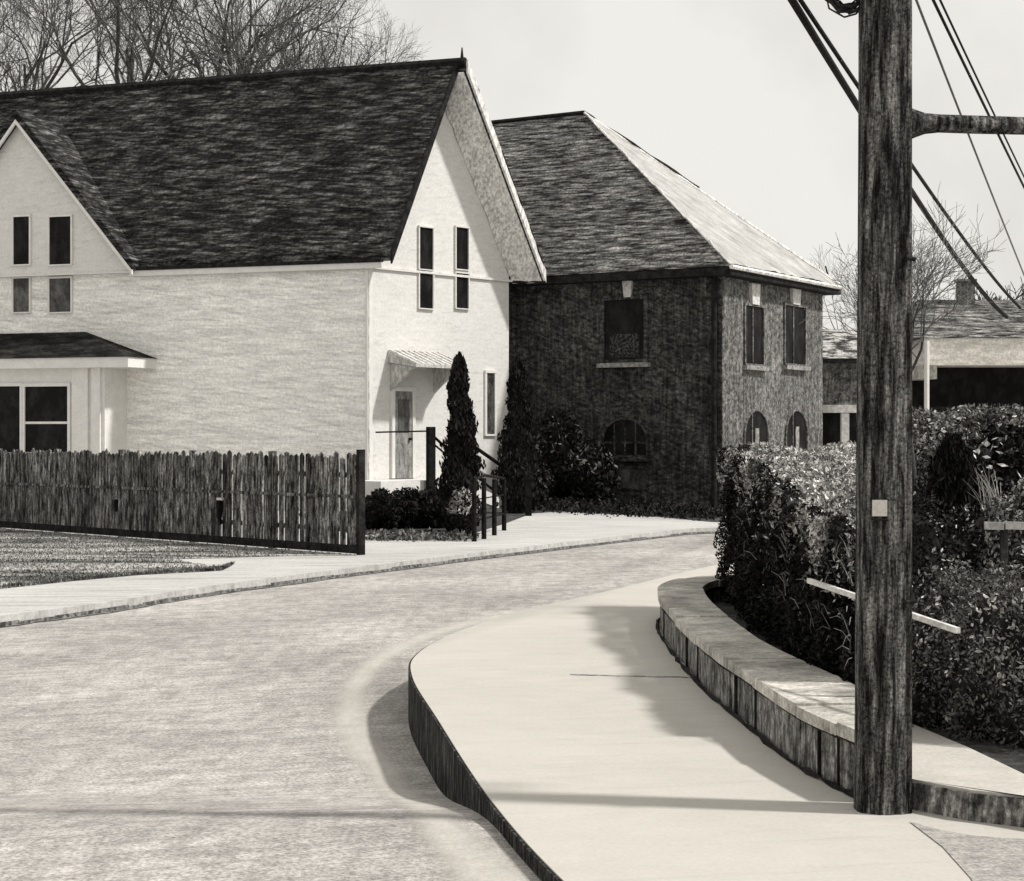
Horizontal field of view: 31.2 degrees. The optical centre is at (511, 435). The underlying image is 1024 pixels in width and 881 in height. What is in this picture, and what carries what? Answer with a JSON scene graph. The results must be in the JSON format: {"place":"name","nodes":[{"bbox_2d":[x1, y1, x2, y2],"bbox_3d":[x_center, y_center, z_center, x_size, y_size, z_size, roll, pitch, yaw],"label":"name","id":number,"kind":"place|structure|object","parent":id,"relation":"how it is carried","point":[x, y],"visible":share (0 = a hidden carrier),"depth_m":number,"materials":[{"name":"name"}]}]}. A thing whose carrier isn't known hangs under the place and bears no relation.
{"place":"outdoors","nodes":[
{"label":"outdoors","id":0,"kind":"place"},
{"bbox_2d":[0,527,354,588],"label":"lawn","id":1,"kind":"structure","parent":0,"point":[111,558],"depth_m":28.47,"materials":[{"name":"plant"}]},
{"bbox_2d":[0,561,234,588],"bbox_3d":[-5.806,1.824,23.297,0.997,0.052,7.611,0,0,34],"label":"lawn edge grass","id":2,"kind":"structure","parent":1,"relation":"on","point":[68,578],"depth_m":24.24,"materials":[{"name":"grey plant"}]},
{"bbox_2d":[0,505,721,613],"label":"pavement","id":3,"kind":"structure","parent":0,"point":[542,528],"depth_m":27.86,"materials":[{"name":"concrete"}]},
{"bbox_2d":[0,0,221,91],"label":"bare tree","id":4,"kind":"object","parent":3,"relation":"on","point":[37,63],"visible":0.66,"depth_m":74.33,"materials":[{"name":"grey plant"}]},
{"bbox_2d":[0,0,329,85],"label":"bare tree","id":5,"kind":"object","parent":3,"relation":"on","point":[128,60],"visible":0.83,"depth_m":69.57,"materials":[{"name":"grey plant"}]},
{"bbox_2d":[0,448,364,554],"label":"board fence","id":6,"kind":"object","parent":3,"relation":"on","point":[176,495],"visible":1,"depth_m":31.72,"materials":[{"name":"grey wood"}]},
{"bbox_2d":[93,0,395,82],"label":"bare tree","id":7,"kind":"object","parent":3,"relation":"on","point":[261,35],"visible":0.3,"depth_m":75.37,"materials":[{"name":"grey plant"}]},
{"bbox_2d":[84,0,425,76],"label":"bare tree","id":8,"kind":"object","parent":3,"relation":"on","point":[235,38],"visible":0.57,"depth_m":71.67,"materials":[{"name":"grey plant"}]},
{"bbox_2d":[0,47,545,510],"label":"white house","id":9,"kind":"structure","parent":3,"relation":"on","point":[328,261],"depth_m":46.91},
{"bbox_2d":[11,214,31,265],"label":"window","id":10,"kind":"structure","parent":9,"relation":"in","point":[21,225],"depth_m":48.17,"materials":[{"name":"black glass"}]},
{"bbox_2d":[11,277,31,313],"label":"window","id":11,"kind":"structure","parent":9,"relation":"in","point":[21,287],"depth_m":48.36,"materials":[{"name":"grey glass"}]},
{"bbox_2d":[47,214,72,265],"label":"window","id":12,"kind":"structure","parent":9,"relation":"in","point":[59,227],"depth_m":47.77,"materials":[{"name":"black glass"}]},
{"bbox_2d":[47,276,72,313],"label":"window","id":13,"kind":"structure","parent":9,"relation":"in","point":[59,288],"depth_m":47.96,"materials":[{"name":"grey glass"}]},
{"bbox_2d":[390,387,415,477],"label":"door","id":14,"kind":"structure","parent":9,"relation":"in","point":[402,399],"depth_m":45.84,"materials":[{"name":"grey wood"}]},
{"bbox_2d":[418,225,434,270],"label":"window","id":15,"kind":"structure","parent":9,"relation":"in","point":[426,234],"depth_m":46.54,"materials":[{"name":"black glass"}]},
{"bbox_2d":[418,271,434,309],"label":"window","id":16,"kind":"structure","parent":9,"relation":"in","point":[426,282],"depth_m":46.54,"materials":[{"name":"black glass"}]},
{"bbox_2d":[454,225,469,270],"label":"window","id":17,"kind":"structure","parent":9,"relation":"in","point":[461,234],"depth_m":47.54,"materials":[{"name":"black glass"}]},
{"bbox_2d":[454,271,469,309],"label":"window","id":18,"kind":"structure","parent":9,"relation":"in","point":[461,285],"depth_m":47.54,"materials":[{"name":"black glass"}]},
{"bbox_2d":[484,370,496,435],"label":"window","id":19,"kind":"structure","parent":9,"relation":"in","point":[490,376],"depth_m":48.40,"materials":[{"name":"grey glass"}]},
{"bbox_2d":[193,0,430,76],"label":"bare tree","id":20,"kind":"object","parent":3,"relation":"on","point":[333,63],"visible":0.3,"depth_m":72.25,"materials":[{"name":"grey plant"}]},
{"bbox_2d":[0,527,722,626],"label":"kerb","id":21,"kind":"structure","parent":3,"relation":"on","point":[77,610],"depth_m":24.24,"materials":[{"name":"concrete"}]},
{"bbox_2d":[365,427,499,508],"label":"entrance steps","id":22,"kind":"structure","parent":3,"relation":"on","point":[421,484],"depth_m":44.62,"materials":[{"name":"white concrete"}]},
{"bbox_2d":[470,474,505,541],"bbox_3d":[-0.418,1.276,33.945,0.237,1.148,3.851,0,0,8],"label":"iron railing","id":23,"kind":"object","parent":3,"relation":"on","point":[474,520],"visible":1,"depth_m":32.84,"materials":[{"name":"black metal"}]},
{"bbox_2d":[524,478,532,515],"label":"post","id":24,"kind":"object","parent":3,"relation":"on","point":[528,496],"visible":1,"depth_m":42.30,"materials":[{"name":"black metal"}]},
{"bbox_2d":[809,222,975,349],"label":"pale tree","id":25,"kind":"object","parent":3,"relation":"on","point":[854,306],"visible":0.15,"depth_m":66.39,"materials":[{"name":"plant"}]},
{"bbox_2d":[968,278,1023,299],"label":"dark tree","id":26,"kind":"object","parent":3,"relation":"on","point":[996,298],"visible":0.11,"depth_m":69.82,"materials":[{"name":"grey plant"}]},
{"bbox_2d":[0,533,730,880],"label":"road","id":27,"kind":"structure","parent":0,"point":[198,739],"depth_m":12.35,"materials":[{"name":"grey asphalt"}]},
{"bbox_2d":[339,613,519,880],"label":"edge line","id":28,"kind":"object","parent":27,"relation":"on","point":[474,862],"visible":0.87,"depth_m":10.05,"materials":[{"name":"white paint"}]},
{"bbox_2d":[299,506,722,539],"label":"planting bed","id":29,"kind":"object","parent":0,"point":[511,517],"visible":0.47,"depth_m":40.35,"materials":[{"name":"soil"}]},
{"bbox_2d":[365,487,407,529],"bbox_3d":[-2.570,1.474,36.297,1.050,0.940,1.169,0,0,0],"label":"shrub","id":30,"kind":"object","parent":29,"relation":"on","point":[382,507],"visible":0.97,"depth_m":35.95,"materials":[{"name":"black plant"}]},
{"bbox_2d":[392,486,426,528],"bbox_3d":[-2.089,1.465,36.746,0.989,0.944,1.216,0,0,0],"label":"shrub","id":31,"kind":"object","parent":29,"relation":"on","point":[409,498],"visible":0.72,"depth_m":36.40,"materials":[{"name":"black plant"}]},
{"bbox_2d":[365,527,481,541],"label":"edging plants","id":32,"kind":"object","parent":29,"relation":"on","point":[456,534],"visible":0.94,"depth_m":32.53,"materials":[{"name":"grey plant"}]},
{"bbox_2d":[417,486,444,527],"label":"shrub","id":33,"kind":"object","parent":29,"relation":"on","point":[431,518],"visible":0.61,"depth_m":36.41,"materials":[{"name":"black plant"}]},
{"bbox_2d":[431,351,485,531],"bbox_3d":[-1.024,0.118,35.382,1.052,3.523,1.074,0,0,0],"label":"cypress","id":34,"kind":"object","parent":29,"relation":"on","point":[461,465],"visible":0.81,"depth_m":35.18,"materials":[{"name":"black plant"}]},
{"bbox_2d":[446,485,477,535],"bbox_3d":[-0.905,1.401,33.346,0.615,1.024,0.722,0,0,0],"label":"flowering clump","id":35,"kind":"object","parent":29,"relation":"on","point":[459,507],"visible":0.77,"depth_m":33.14,"materials":[{"name":"grey plant"}]},
{"bbox_2d":[491,356,543,513],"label":"cypress","id":36,"kind":"object","parent":29,"relation":"on","point":[517,458],"visible":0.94,"depth_m":43.49,"materials":[{"name":"black plant"}]},
{"bbox_2d":[532,462,555,503],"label":"bush","id":37,"kind":"object","parent":29,"relation":"on","point":[545,480],"visible":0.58,"depth_m":46.59,"materials":[{"name":"black plant"}]},
{"bbox_2d":[531,405,589,501],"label":"bush","id":38,"kind":"object","parent":29,"relation":"on","point":[557,438],"visible":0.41,"depth_m":47.50,"materials":[{"name":"black plant"}]},
{"bbox_2d":[556,438,622,503],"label":"bush","id":39,"kind":"object","parent":29,"relation":"on","point":[588,473],"visible":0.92,"depth_m":46.72,"materials":[{"name":"black plant"}]},
{"bbox_2d":[497,496,731,520],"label":"ground cover","id":40,"kind":"object","parent":29,"relation":"on","point":[622,507],"visible":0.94,"depth_m":43.01,"materials":[{"name":"black plant"}]},
{"bbox_2d":[0,0,1023,328],"label":"sky","id":41,"kind":"structure","parent":0,"point":[737,97],"materials":[{"name":"white"}]},
{"bbox_2d":[491,110,842,507],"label":"brick building","id":42,"kind":"structure","parent":0,"point":[663,343],"depth_m":49.05,"materials":[{"name":"grey brick"}]},
{"bbox_2d":[596,281,650,367],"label":"window","id":43,"kind":"structure","parent":42,"relation":"in","point":[623,318],"depth_m":48.46,"materials":[{"name":"glass"}]},
{"bbox_2d":[601,418,650,460],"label":"window","id":44,"kind":"structure","parent":42,"relation":"in","point":[622,436],"depth_m":48.44,"materials":[{"name":"glass"}]},
{"bbox_2d":[614,466,648,489],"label":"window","id":45,"kind":"structure","parent":42,"relation":"in","point":[632,477],"depth_m":48.33,"materials":[{"name":"glass"}]},
{"bbox_2d":[743,283,768,370],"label":"window","id":46,"kind":"structure","parent":42,"relation":"in","point":[753,312],"depth_m":48.61,"materials":[{"name":"black glass"}]},
{"bbox_2d":[743,409,769,445],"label":"window","id":47,"kind":"structure","parent":42,"relation":"in","point":[756,427],"depth_m":48.78,"materials":[{"name":"grey glass"}]},
{"bbox_2d":[782,288,810,370],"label":"window","id":48,"kind":"structure","parent":42,"relation":"in","point":[794,333],"depth_m":51.10,"materials":[{"name":"black glass"}]},
{"bbox_2d":[785,409,808,448],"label":"window","id":49,"kind":"structure","parent":42,"relation":"in","point":[796,426],"depth_m":51.25,"materials":[{"name":"grey glass"}]},
{"bbox_2d":[410,563,1023,880],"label":"sidewalk","id":50,"kind":"structure","parent":0,"point":[603,776],"depth_m":8.81,"materials":[{"name":"concrete"}]},
{"bbox_2d":[408,635,561,880],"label":"kerb face","id":51,"kind":"object","parent":50,"relation":"attached to","point":[455,781],"visible":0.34,"depth_m":9.45},
{"bbox_2d":[573,674,684,676],"bbox_3d":[0.865,1.596,12.179,0.967,0.001,0.072,0,0,11],"label":"sidewalk joint","id":52,"kind":"object","parent":50,"relation":"on","point":[629,675],"visible":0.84,"depth_m":12.20,"materials":[{"name":"grey concrete"}]},
{"bbox_2d":[656,574,854,797],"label":"stone wall","id":53,"kind":"structure","parent":50,"relation":"on","point":[798,713],"depth_m":10.13,"materials":[{"name":"grey stone"}]},
{"bbox_2d":[853,0,1023,814],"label":"utility pole","id":54,"kind":"object","parent":50,"relation":"on","point":[892,123],"visible":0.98,"depth_m":7.74,"materials":[{"name":"wood"}]},
{"bbox_2d":[825,0,859,17],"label":"cable bundle","id":55,"kind":"object","parent":54,"relation":"attached to","point":[850,8],"visible":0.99,"depth_m":7.86,"materials":[{"name":"black rubber"}]},
{"bbox_2d":[911,822,1023,880],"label":"gravel verge","id":56,"kind":"structure","parent":50,"relation":"on","point":[980,858],"depth_m":7.00,"materials":[{"name":"grey gravel"}]},
{"bbox_2d":[912,724,1023,827],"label":"concrete ledge","id":57,"kind":"object","parent":50,"relation":"on","point":[951,778],"visible":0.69,"depth_m":7.80,"materials":[{"name":"concrete"}]},
{"bbox_2d":[823,329,856,446],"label":"porch wing","id":58,"kind":"structure","parent":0,"point":[839,391],"depth_m":58.00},
{"bbox_2d":[712,600,1023,773],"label":"yard soil","id":59,"kind":"structure","parent":0,"point":[1008,756],"depth_m":8.81,"materials":[{"name":"black soil"}]},
{"bbox_2d":[713,440,855,684],"bbox_3d":[1.969,0.768,13.168,1.619,1.469,8.105,0,0,11],"label":"clipped hedge","id":60,"kind":"object","parent":59,"relation":"on","point":[788,525],"visible":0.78,"depth_m":12.47,"materials":[{"name":"black plant"}]},
{"bbox_2d":[807,578,960,632],"bbox_3d":[1.835,1.135,9.106,0.066,0.731,1.659,0,0,-15],"label":"white rail","id":61,"kind":"object","parent":59,"relation":"on","point":[915,616],"visible":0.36,"depth_m":8.68,"materials":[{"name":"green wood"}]},
{"bbox_2d":[799,181,1008,509],"bbox_3d":[3.422,-0.388,16.467,1.696,3.787,1.595,0,0,-29],"label":"tree","id":62,"kind":"object","parent":59,"relation":"on","point":[927,279],"visible":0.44,"depth_m":16.32,"materials":[{"name":"grey plant"}]},
{"bbox_2d":[912,474,962,604],"bbox_3d":[2.317,1.020,10.965,0.728,1.634,1.154,0,0,0],"label":"garden shrub","id":63,"kind":"object","parent":59,"relation":"on","point":[927,546],"visible":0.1,"depth_m":10.72,"materials":[{"name":"grey plant"}]},
{"bbox_2d":[912,405,970,497],"bbox_3d":[4.553,0.230,19.808,1.174,1.142,1.896,0,0,0],"label":"garden shrub","id":64,"kind":"object","parent":59,"relation":"on","point":[925,417],"visible":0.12,"depth_m":19.33,"materials":[{"name":"grey plant"}]},
{"bbox_2d":[918,431,987,525],"bbox_3d":[3.377,0.755,14.006,0.546,1.590,0.560,0,0,0],"label":"conifer","id":65,"kind":"object","parent":59,"relation":"on","point":[952,463],"visible":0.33,"depth_m":13.86,"materials":[{"name":"black plant"}]},
{"bbox_2d":[912,554,998,732],"bbox_3d":[2.303,1.175,9.590,0.893,1.098,1.114,0,0,0],"label":"garden shrub","id":66,"kind":"object","parent":59,"relation":"on","point":[931,661],"visible":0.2,"depth_m":9.34,"materials":[{"name":"black plant"}]},
{"bbox_2d":[920,493,1010,592],"bbox_3d":[2.879,0.916,11.498,1.168,1.141,1.173,0,0,0],"label":"garden shrub","id":67,"kind":"object","parent":59,"relation":"on","point":[969,537],"visible":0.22,"depth_m":11.29,"materials":[{"name":"grey plant"}]},
{"bbox_2d":[915,422,1023,512],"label":"garden shrub","id":68,"kind":"object","parent":59,"relation":"on","point":[999,451],"visible":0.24,"depth_m":15.10,"materials":[{"name":"black plant"}]},
{"bbox_2d":[930,559,1023,751],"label":"garden shrub","id":69,"kind":"object","parent":59,"relation":"on","point":[987,683],"visible":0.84,"depth_m":8.89,"materials":[{"name":"black plant"}]},
{"bbox_2d":[967,477,1023,594],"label":"garden shrub","id":70,"kind":"object","parent":59,"relation":"on","point":[1015,509],"visible":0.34,"depth_m":10.89,"materials":[{"name":"grey plant"}]},
{"bbox_2d":[984,522,1023,591],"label":"white boards","id":71,"kind":"object","parent":59,"relation":"on","point":[1002,527],"visible":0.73,"depth_m":10.55,"materials":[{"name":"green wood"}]},
{"bbox_2d":[788,0,1008,318],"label":"overhead cable","id":72,"kind":"object","parent":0,"point":[816,39],"visible":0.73,"depth_m":16.98,"materials":[{"name":"black rubber"}]},
{"bbox_2d":[798,0,1021,308],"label":"overhead cable","id":73,"kind":"object","parent":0,"point":[843,63],"visible":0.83,"depth_m":23.47,"materials":[{"name":"black rubber"}]},
{"bbox_2d":[912,279,1023,415],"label":"bungalow","id":74,"kind":"object","parent":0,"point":[972,359],"visible":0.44,"depth_m":65.32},
{"bbox_2d":[912,402,1023,489],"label":"garden shrub","id":75,"kind":"object","parent":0,"point":[984,416],"visible":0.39,"depth_m":19.15,"materials":[{"name":"grey plant"}]},
{"bbox_2d":[915,0,1023,275],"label":"overhead cable","id":76,"kind":"object","parent":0,"point":[943,69],"visible":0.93,"depth_m":16.27,"materials":[{"name":"black rubber"}]},
{"bbox_2d":[932,0,1023,188],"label":"overhead cable","id":77,"kind":"object","parent":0,"point":[968,73],"visible":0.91,"depth_m":15.93,"materials":[{"name":"black rubber"}]},
{"bbox_2d":[939,0,1023,177],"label":"overhead cable","id":78,"kind":"object","parent":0,"point":[961,45],"visible":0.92,"depth_m":16.05,"materials":[{"name":"black rubber"}]},
{"bbox_2d":[963,466,1001,518],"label":"ornamental grass","id":79,"kind":"object","parent":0,"point":[989,493],"depth_m":13.37,"materials":[{"name":"grey plant"}]}
]}

